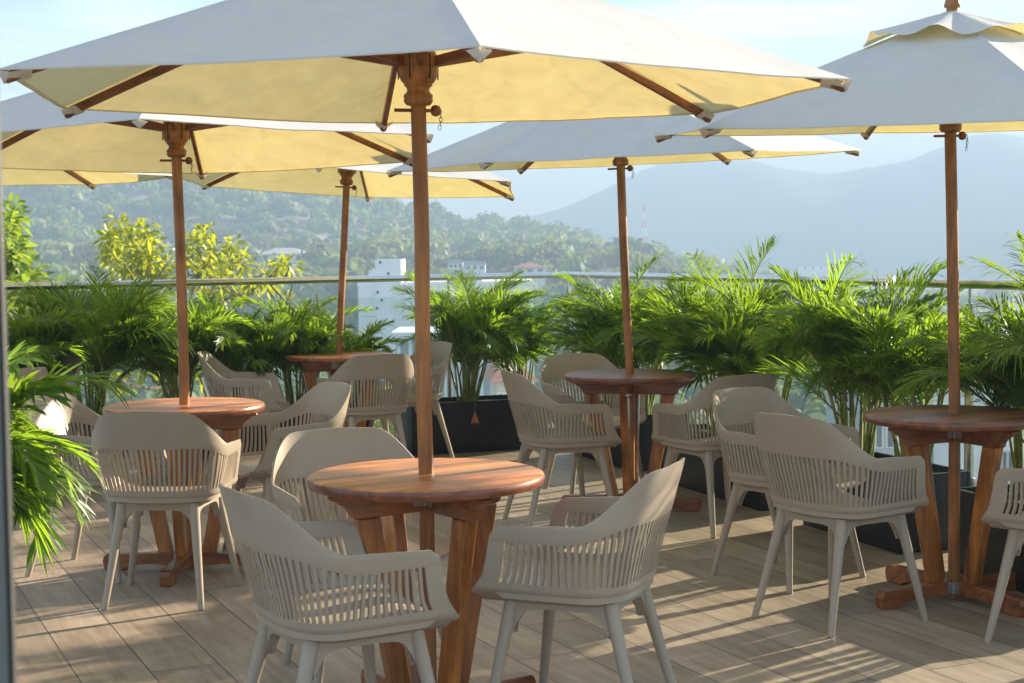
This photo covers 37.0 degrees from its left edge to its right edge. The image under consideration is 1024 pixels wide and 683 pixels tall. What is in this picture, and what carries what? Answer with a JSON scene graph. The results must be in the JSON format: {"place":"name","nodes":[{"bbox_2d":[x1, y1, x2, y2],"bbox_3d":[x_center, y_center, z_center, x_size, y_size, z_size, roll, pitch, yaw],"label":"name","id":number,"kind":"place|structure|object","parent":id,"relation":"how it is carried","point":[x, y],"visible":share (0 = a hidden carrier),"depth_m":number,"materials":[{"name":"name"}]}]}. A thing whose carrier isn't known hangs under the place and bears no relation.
{"place":"outdoors","nodes":[
{"label":"outdoors","id":0,"kind":"place"},
{"bbox_2d":[0,0,1023,221],"label":"sky","id":1,"kind":"structure","parent":0,"point":[814,33],"materials":[{"name":"white"}]},
{"bbox_2d":[2,180,1023,468],"bbox_3d":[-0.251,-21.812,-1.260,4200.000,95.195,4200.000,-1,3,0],"label":"ground","id":2,"kind":"structure","parent":0,"point":[130,194],"depth_m":501.06,"materials":[{"name":"green plant"}]},
{"bbox_2d":[3,192,54,334],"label":"leafy tree","id":3,"kind":"object","parent":2,"relation":"on","point":[19,257],"visible":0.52,"depth_m":18.57,"materials":[{"name":"green plant"}]},
{"bbox_2d":[73,241,109,272],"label":"hill house","id":4,"kind":"structure","parent":2,"relation":"on","point":[94,269],"depth_m":376.07,"materials":[{"name":"tile"}]},
{"bbox_2d":[90,205,188,398],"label":"leafy tree","id":5,"kind":"object","parent":2,"relation":"on","point":[138,256],"visible":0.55,"depth_m":22.96,"materials":[{"name":"green plant"}]},
{"bbox_2d":[186,247,224,272],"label":"hill house","id":6,"kind":"structure","parent":2,"relation":"on","point":[205,253],"depth_m":383.78,"materials":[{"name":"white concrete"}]},
{"bbox_2d":[169,221,330,396],"bbox_3d":[-4.237,10.274,25.601,2.815,24.497,4.483,-1,3,0],"label":"leafy tree","id":7,"kind":"object","parent":2,"relation":"on","point":[209,267],"visible":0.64,"depth_m":23.98,"materials":[{"name":"green plant"}]},
{"bbox_2d":[261,248,305,269],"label":"hill house","id":8,"kind":"structure","parent":2,"relation":"on","point":[286,252],"depth_m":367.97,"materials":[{"name":"white glass"}]},
{"bbox_2d":[373,383,393,435],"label":"leafy tree","id":9,"kind":"object","parent":2,"relation":"on","point":[391,429],"visible":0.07,"depth_m":59.83,"materials":[{"name":"green plant"}]},
{"bbox_2d":[374,380,414,428],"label":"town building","id":10,"kind":"structure","parent":2,"relation":"on","point":[385,387],"depth_m":80.71,"materials":[{"name":"grey glass"}]},
{"bbox_2d":[391,327,493,396],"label":"hospital annex","id":11,"kind":"object","parent":2,"relation":"on","point":[408,348],"visible":0.07,"depth_m":150.29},
{"bbox_2d":[357,259,533,383],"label":"hospital block","id":12,"kind":"structure","parent":2,"relation":"on","point":[380,303],"depth_m":179.80,"materials":[{"name":"white concrete"}]},
{"bbox_2d":[448,259,463,273],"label":"hill house","id":13,"kind":"structure","parent":2,"relation":"on","point":[457,264],"depth_m":356.01,"materials":[{"name":"white glass"}]},
{"bbox_2d":[464,261,485,273],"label":"hill house","id":14,"kind":"structure","parent":2,"relation":"on","point":[480,266],"depth_m":348.05,"materials":[{"name":"white glass"}]},
{"bbox_2d":[2,178,1013,450],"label":"forest","id":15,"kind":"object","parent":2,"relation":"on","point":[492,240],"visible":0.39,"depth_m":444.03,"materials":[{"name":"green plant"}]},
{"bbox_2d":[484,362,538,394],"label":"town building","id":16,"kind":"structure","parent":2,"relation":"on","point":[495,380],"depth_m":92.09,"materials":[{"name":"tile"}]},
{"bbox_2d":[512,262,545,289],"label":"hill house","id":17,"kind":"structure","parent":2,"relation":"on","point":[531,267],"depth_m":336.28,"materials":[{"name":"tile"}]},
{"bbox_2d":[571,294,634,400],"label":"town building","id":18,"kind":"structure","parent":2,"relation":"on","point":[580,346],"depth_m":232.55,"materials":[{"name":"white glass"}]},
{"bbox_2d":[641,205,646,242],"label":"radio mast","id":19,"kind":"object","parent":2,"relation":"on","point":[643,224],"visible":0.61,"depth_m":558.53,"materials":[{"name":"grey metal"}]},
{"bbox_2d":[654,283,717,304],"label":"town building","id":20,"kind":"structure","parent":2,"relation":"on","point":[659,286],"depth_m":282.12,"materials":[{"name":"white glass"}]},
{"bbox_2d":[749,285,830,307],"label":"town building","id":21,"kind":"structure","parent":2,"relation":"on","point":[791,296],"depth_m":252.97,"materials":[{"name":"white glass"}]},
{"bbox_2d":[799,264,832,275],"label":"hill house","id":22,"kind":"structure","parent":2,"relation":"on","point":[811,269],"depth_m":895.71,"materials":[{"name":"white glass"}]},
{"bbox_2d":[826,329,928,454],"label":"town building","id":23,"kind":"structure","parent":2,"relation":"on","point":[883,440],"depth_m":123.65,"materials":[{"name":"white glass"}]},
{"bbox_2d":[875,425,882,447],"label":"window","id":24,"kind":"structure","parent":23,"relation":"in","point":[879,430],"depth_m":123.46,"materials":[{"name":"grey glass"}]},
{"bbox_2d":[886,427,893,447],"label":"window","id":25,"kind":"structure","parent":23,"relation":"in","point":[889,440],"depth_m":123.55,"materials":[{"name":"grey glass"}]},
{"bbox_2d":[934,328,1012,483],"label":"town building","id":26,"kind":"structure","parent":2,"relation":"on","point":[940,453],"depth_m":107.36,"materials":[{"name":"white concrete"}]},
{"bbox_2d":[1001,451,1006,467],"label":"window","id":27,"kind":"structure","parent":26,"relation":"in","point":[1004,456],"depth_m":105.62,"materials":[{"name":"grey glass"}]},
{"bbox_2d":[1007,451,1012,481],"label":"window","id":28,"kind":"structure","parent":26,"relation":"in","point":[1009,461],"depth_m":105.65,"materials":[{"name":"glass"}]},
{"bbox_2d":[13,425,1023,682],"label":"terrace floor","id":29,"kind":"structure","parent":0,"point":[145,627],"depth_m":5.93,"materials":[{"name":"brown wood"}]},
{"bbox_2d":[0,129,16,682],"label":"door frame","id":30,"kind":"object","parent":29,"relation":"on","point":[8,663],"visible":1,"depth_m":1.28,"materials":[{"name":"paint"}]},
{"bbox_2d":[8,367,47,428],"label":"armchair","id":31,"kind":"object","parent":29,"relation":"on","point":[25,372],"visible":0.04,"depth_m":8.70,"materials":[{"name":"plastic"}]},
{"bbox_2d":[47,355,81,460],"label":"armchair","id":32,"kind":"object","parent":29,"relation":"on","point":[69,359],"visible":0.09,"depth_m":9.69,"materials":[{"name":"plastic"}]},
{"bbox_2d":[2,169,171,189],"bbox_3d":[-3.296,-0.317,9.171,2.581,2.503,2.421,-1,3,0],"label":"parasol","id":33,"kind":"object","parent":29,"relation":"on","point":[12,177],"visible":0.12,"depth_m":10.13,"materials":[{"name":"beige fabric"}]},
{"bbox_2d":[23,393,167,582],"bbox_3d":[-1.908,0.644,7.000,0.576,0.819,0.570,0,3,14],"label":"armchair","id":34,"kind":"object","parent":29,"relation":"on","point":[81,414],"visible":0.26,"depth_m":7.07,"materials":[{"name":"plastic"}]},
{"bbox_2d":[55,423,208,471],"bbox_3d":[-2.537,0.694,10.078,1.000,0.370,0.360,-3,4,-34],"label":"planter box","id":35,"kind":"object","parent":29,"relation":"on","point":[89,431],"visible":0.04,"depth_m":9.75,"materials":[{"name":"soil"}]},
{"bbox_2d":[5,262,195,424],"bbox_3d":[-2.694,0.029,9.903,1.378,1.117,1.354,-1,3,0],"label":"areca palm","id":36,"kind":"object","parent":35,"relation":"on","point":[102,311],"visible":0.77,"depth_m":9.79,"materials":[{"name":"green plant"}]},
{"bbox_2d":[107,294,263,397],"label":"areca palm","id":37,"kind":"object","parent":35,"relation":"on","point":[200,330],"visible":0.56,"depth_m":10.09,"materials":[{"name":"green plant"}]},
{"bbox_2d":[91,411,241,610],"bbox_3d":[-1.448,0.672,6.419,0.570,0.819,0.576,0,3,3],"label":"armchair","id":38,"kind":"object","parent":29,"relation":"on","point":[117,433],"visible":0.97,"depth_m":6.22,"materials":[{"name":"plastic"}]},
{"bbox_2d":[102,397,271,586],"bbox_3d":[-1.489,0.666,6.993,0.727,0.760,0.727,1,4,30],"label":"round table","id":39,"kind":"object","parent":29,"relation":"on","point":[230,416],"visible":0.6,"depth_m":6.96,"materials":[{"name":"brown wood"}]},
{"bbox_2d":[0,92,433,568],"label":"parasol","id":40,"kind":"object","parent":29,"relation":"on","point":[38,132],"visible":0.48,"depth_m":7.52,"materials":[{"name":"beige fabric"}]},
{"bbox_2d":[197,351,289,480],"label":"armchair","id":41,"kind":"object","parent":29,"relation":"on","point":[214,369],"visible":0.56,"depth_m":9.77,"materials":[{"name":"plastic"}]},
{"bbox_2d":[222,382,350,553],"bbox_3d":[-1.066,0.618,7.278,0.576,0.819,0.570,-3,4,-31],"label":"armchair","id":42,"kind":"object","parent":29,"relation":"on","point":[328,399],"visible":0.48,"depth_m":7.42,"materials":[{"name":"plastic"}]},
{"bbox_2d":[5,272,570,397],"bbox_3d":[-3.331,0.258,9.947,9.300,1.276,0.100,-3,4,-34],"label":"glass balustrade","id":43,"kind":"object","parent":29,"relation":"on","point":[293,280],"visible":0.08,"depth_m":11.18,"materials":[{"name":"metal"}]},
{"bbox_2d":[241,401,371,452],"bbox_3d":[-1.508,0.642,10.783,1.000,0.370,0.360,-3,4,-34],"label":"planter box","id":44,"kind":"object","parent":29,"relation":"on","point":[367,422],"depth_m":10.44,"materials":[{"name":"soil"}]},
{"bbox_2d":[172,292,309,397],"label":"areca palm","id":45,"kind":"object","parent":44,"relation":"on","point":[231,357],"visible":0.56,"depth_m":10.39,"materials":[{"name":"green plant"}]},
{"bbox_2d":[230,294,376,405],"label":"areca palm","id":46,"kind":"object","parent":44,"relation":"on","point":[317,337],"visible":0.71,"depth_m":10.58,"materials":[{"name":"green plant"}]},
{"bbox_2d":[311,312,402,404],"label":"areca palm","id":47,"kind":"object","parent":44,"relation":"on","point":[362,341],"visible":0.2,"depth_m":10.92,"materials":[{"name":"green plant"}]},
{"bbox_2d":[285,351,391,426],"bbox_3d":[-1.170,0.466,10.403,0.727,0.760,0.727,0,3,17],"label":"round table","id":48,"kind":"object","parent":29,"relation":"on","point":[317,362],"visible":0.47,"depth_m":10.30,"materials":[{"name":"brown wood"}]},
{"bbox_2d":[219,483,459,682],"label":"armchair","id":49,"kind":"object","parent":29,"relation":"on","point":[318,619],"visible":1,"depth_m":4.03,"materials":[{"name":"plastic"}]},
{"bbox_2d":[183,148,514,369],"bbox_3d":[-1.109,-0.397,10.348,2.281,2.476,2.606,-1,3,0],"label":"parasol","id":50,"kind":"object","parent":29,"relation":"on","point":[368,183],"visible":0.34,"depth_m":10.99,"materials":[{"name":"beige fabric"}]},
{"bbox_2d":[271,427,453,682],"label":"armchair","id":51,"kind":"object","parent":29,"relation":"on","point":[299,455],"visible":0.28,"depth_m":5.38,"materials":[{"name":"plastic"}]},
{"bbox_2d":[316,354,413,448],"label":"armchair","id":52,"kind":"object","parent":29,"relation":"on","point":[397,368],"visible":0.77,"depth_m":9.57,"materials":[{"name":"plastic"}]},
{"bbox_2d":[359,341,453,457],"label":"armchair","id":53,"kind":"object","parent":29,"relation":"on","point":[440,352],"visible":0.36,"depth_m":10.58,"materials":[{"name":"plastic"}]},
{"bbox_2d":[0,0,851,682],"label":"parasol","id":54,"kind":"object","parent":29,"relation":"on","point":[386,64],"visible":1,"depth_m":4.65,"materials":[{"name":"beige fabric"}]},
{"bbox_2d":[307,458,544,682],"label":"round table","id":55,"kind":"object","parent":29,"relation":"on","point":[466,494],"visible":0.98,"depth_m":4.59,"materials":[{"name":"brown wood"}]},
{"bbox_2d":[399,394,545,455],"bbox_3d":[-0.300,0.603,11.212,1.020,0.370,0.400,-2,4,-20],"label":"planter box","id":56,"kind":"object","parent":29,"relation":"on","point":[495,428],"visible":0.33,"depth_m":11.01,"materials":[{"name":"plastic"}]},
{"bbox_2d":[388,266,554,401],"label":"areca palm","id":57,"kind":"object","parent":56,"relation":"on","point":[447,319],"visible":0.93,"depth_m":11.01,"materials":[{"name":"green plant"}]},
{"bbox_2d":[471,411,478,424],"bbox_3d":[-0.264,0.521,10.986,0.066,0.170,0.013,-2,4,-27],"label":"dried leaf","id":58,"kind":"object","parent":57,"relation":"hanging from","point":[475,419],"visible":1,"depth_m":10.98,"materials":[{"name":"brown plant"}]},
{"bbox_2d":[458,288,579,381],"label":"areca palm","id":59,"kind":"object","parent":56,"relation":"on","point":[535,344],"visible":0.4,"depth_m":11.12,"materials":[{"name":"green plant"}]},
{"bbox_2d":[500,370,621,526],"bbox_3d":[0.244,0.556,8.095,0.576,0.819,0.570,-2,3,-18],"label":"armchair","id":60,"kind":"object","parent":29,"relation":"on","point":[577,439],"visible":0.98,"depth_m":7.90,"materials":[{"name":"plastic"}]},
{"bbox_2d":[471,458,684,682],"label":"armchair","id":61,"kind":"object","parent":29,"relation":"on","point":[550,580],"visible":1,"depth_m":4.40,"materials":[{"name":"plastic"}]},
{"bbox_2d":[540,353,646,493],"bbox_3d":[0.475,0.493,9.131,0.570,0.819,0.576,-2,4,-22],"label":"armchair","id":62,"kind":"object","parent":29,"relation":"on","point":[556,367],"visible":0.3,"depth_m":9.29,"materials":[{"name":"plastic"}]},
{"bbox_2d":[386,115,861,486],"bbox_3d":[0.604,-0.315,8.431,2.597,2.496,2.364,-1,3,0],"label":"parasol","id":63,"kind":"object","parent":29,"relation":"on","point":[522,147],"visible":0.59,"depth_m":7.74,"materials":[{"name":"white fabric"}]},
{"bbox_2d":[561,369,701,511],"bbox_3d":[0.656,0.556,8.477,0.727,0.760,0.727,-2,4,-24],"label":"round table","id":64,"kind":"object","parent":29,"relation":"on","point":[593,385],"visible":0.66,"depth_m":8.40,"materials":[{"name":"dark wood"},{"name":"wood"},{"name":"metal"}]},
{"bbox_2d":[577,400,686,470],"bbox_3d":[0.797,0.633,10.480,0.400,0.370,1.040,-2,4,-20],"label":"planter box","id":65,"kind":"object","parent":29,"relation":"on","point":[645,435],"visible":0.05,"depth_m":9.96,"materials":[{"name":"soil"}]},
{"bbox_2d":[530,269,675,407],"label":"areca palm","id":66,"kind":"object","parent":65,"relation":"on","point":[556,328],"visible":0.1,"depth_m":10.53,"materials":[{"name":"green plant"}]},
{"bbox_2d":[542,251,725,414],"bbox_3d":[0.847,-0.045,10.200,1.309,1.150,1.181,-1,3,0],"label":"areca palm","id":67,"kind":"object","parent":65,"relation":"on","point":[612,319],"visible":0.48,"depth_m":10.06,"materials":[{"name":"green plant"}]},
{"bbox_2d":[651,373,777,537],"bbox_3d":[1.063,0.558,7.895,0.570,0.819,0.576,-2,4,-28],"label":"armchair","id":68,"kind":"object","parent":29,"relation":"on","point":[707,451],"visible":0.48,"depth_m":7.69,"materials":[{"name":"plastic"}]},
{"bbox_2d":[675,423,775,510],"bbox_3d":[1.367,0.716,8.934,0.400,0.370,1.040,-2,4,-20],"label":"planter box","id":69,"kind":"object","parent":29,"relation":"on","point":[693,476],"visible":0.16,"depth_m":9.01,"materials":[{"name":"plastic"}]},
{"bbox_2d":[618,233,823,432],"bbox_3d":[1.297,-0.037,9.187,1.328,1.238,1.335,-1,3,0],"label":"areca palm","id":70,"kind":"object","parent":69,"relation":"on","point":[679,324],"visible":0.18,"depth_m":9.04,"materials":[{"name":"green plant"}]},
{"bbox_2d":[654,261,885,402],"bbox_3d":[1.476,0.068,8.749,1.357,1.076,1.187,-1,3,0],"label":"areca palm","id":71,"kind":"object","parent":69,"relation":"on","point":[723,355],"visible":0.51,"depth_m":8.56,"materials":[{"name":"green plant"}]},
{"bbox_2d":[710,387,865,592],"bbox_3d":[1.192,0.626,6.690,0.570,0.819,0.576,-3,4,-39],"label":"armchair","id":72,"kind":"object","parent":29,"relation":"on","point":[735,407],"visible":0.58,"depth_m":6.70,"materials":[{"name":"plastic"}]},
{"bbox_2d":[566,272,1023,485],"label":"glass balustrade","id":73,"kind":"object","parent":29,"relation":"on","point":[969,449],"visible":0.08,"depth_m":8.36,"materials":[{"name":"metal"}]},
{"bbox_2d":[654,0,1023,597],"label":"parasol","id":74,"kind":"object","parent":29,"relation":"on","point":[951,72],"visible":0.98,"depth_m":5.71,"materials":[{"name":"white fabric"}]},
{"bbox_2d":[752,412,928,637],"bbox_3d":[1.253,0.670,5.922,0.576,0.819,0.570,-3,4,-35],"label":"armchair","id":75,"kind":"object","parent":29,"relation":"on","point":[786,444],"visible":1,"depth_m":5.75,"materials":[{"name":"plastic"}]},
{"bbox_2d":[803,451,970,553],"bbox_3d":[1.850,0.786,7.622,0.400,0.370,0.860,-2,4,-20],"label":"planter box","id":76,"kind":"object","parent":29,"relation":"on","point":[880,535],"visible":0.2,"depth_m":7.25,"materials":[{"name":"plastic"}]},
{"bbox_2d":[741,248,978,463],"bbox_3d":[1.764,0.088,7.793,1.251,1.139,1.261,-1,3,0],"label":"areca palm","id":77,"kind":"object","parent":76,"relation":"on","point":[812,300],"visible":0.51,"depth_m":7.69,"materials":[{"name":"green plant"}]},
{"bbox_2d":[807,295,1009,473],"bbox_3d":[1.965,0.218,7.343,1.108,0.927,0.992,1,4,28],"label":"areca palm","id":78,"kind":"object","parent":76,"relation":"on","point":[883,367],"visible":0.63,"depth_m":7.23,"materials":[{"name":"green plant"}]},
{"bbox_2d":[863,405,1023,617],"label":"round table","id":79,"kind":"object","parent":29,"relation":"on","point":[917,430],"visible":0.96,"depth_m":6.12,"materials":[{"name":"brown wood"}]},
{"bbox_2d":[960,483,1023,592],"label":"planter box","id":80,"kind":"object","parent":29,"relation":"on","point":[997,539],"visible":0.27,"depth_m":6.53,"materials":[{"name":"plastic"}]},
{"bbox_2d":[891,291,1023,495],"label":"areca palm","id":81,"kind":"object","parent":80,"relation":"on","point":[996,383],"visible":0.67,"depth_m":6.67,"materials":[{"name":"green plant"}]},
{"bbox_2d":[960,230,1023,384],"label":"areca palm","id":82,"kind":"object","parent":80,"relation":"on","point":[1008,347],"visible":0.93,"depth_m":6.09,"materials":[{"name":"green plant"}]},
{"bbox_2d":[981,468,1023,642],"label":"armchair","id":83,"kind":"object","parent":29,"relation":"on","point":[994,516],"visible":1,"depth_m":5.50,"materials":[{"name":"plastic"}]},
{"bbox_3d":[-3.536,0.745,9.393,0.900,0.370,0.360,-3,4,-34],"label":"planter box","id":84,"kind":"object","parent":29,"relation":"on","visible":0},
{"bbox_2d":[6,296,104,371],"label":"areca palm","id":85,"kind":"object","parent":84,"relation":"in","point":[41,326],"visible":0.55,"depth_m":9.40,"materials":[{"name":"green plant"}]},
{"bbox_2d":[442,133,1023,278],"bbox_3d":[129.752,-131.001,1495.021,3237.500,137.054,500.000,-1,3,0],"label":"mountains","id":86,"kind":"structure","parent":0,"point":[890,218],"depth_m":1354.62,"materials":[{"name":"blue"}]},
{"bbox_3d":[-1.924,0.932,5.111,0.400,0.455,0.400,-1,3,0],"label":"plant pot","id":87,"kind":"object","parent":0,"visible":0},
{"bbox_2d":[6,324,139,574],"bbox_3d":[-1.812,0.353,4.991,0.919,0.850,0.885,1,4,29],"label":"areca palm","id":88,"kind":"object","parent":87,"relation":"in","point":[33,475],"visible":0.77,"depth_m":5.01,"materials":[{"name":"green plant"}]}
]}

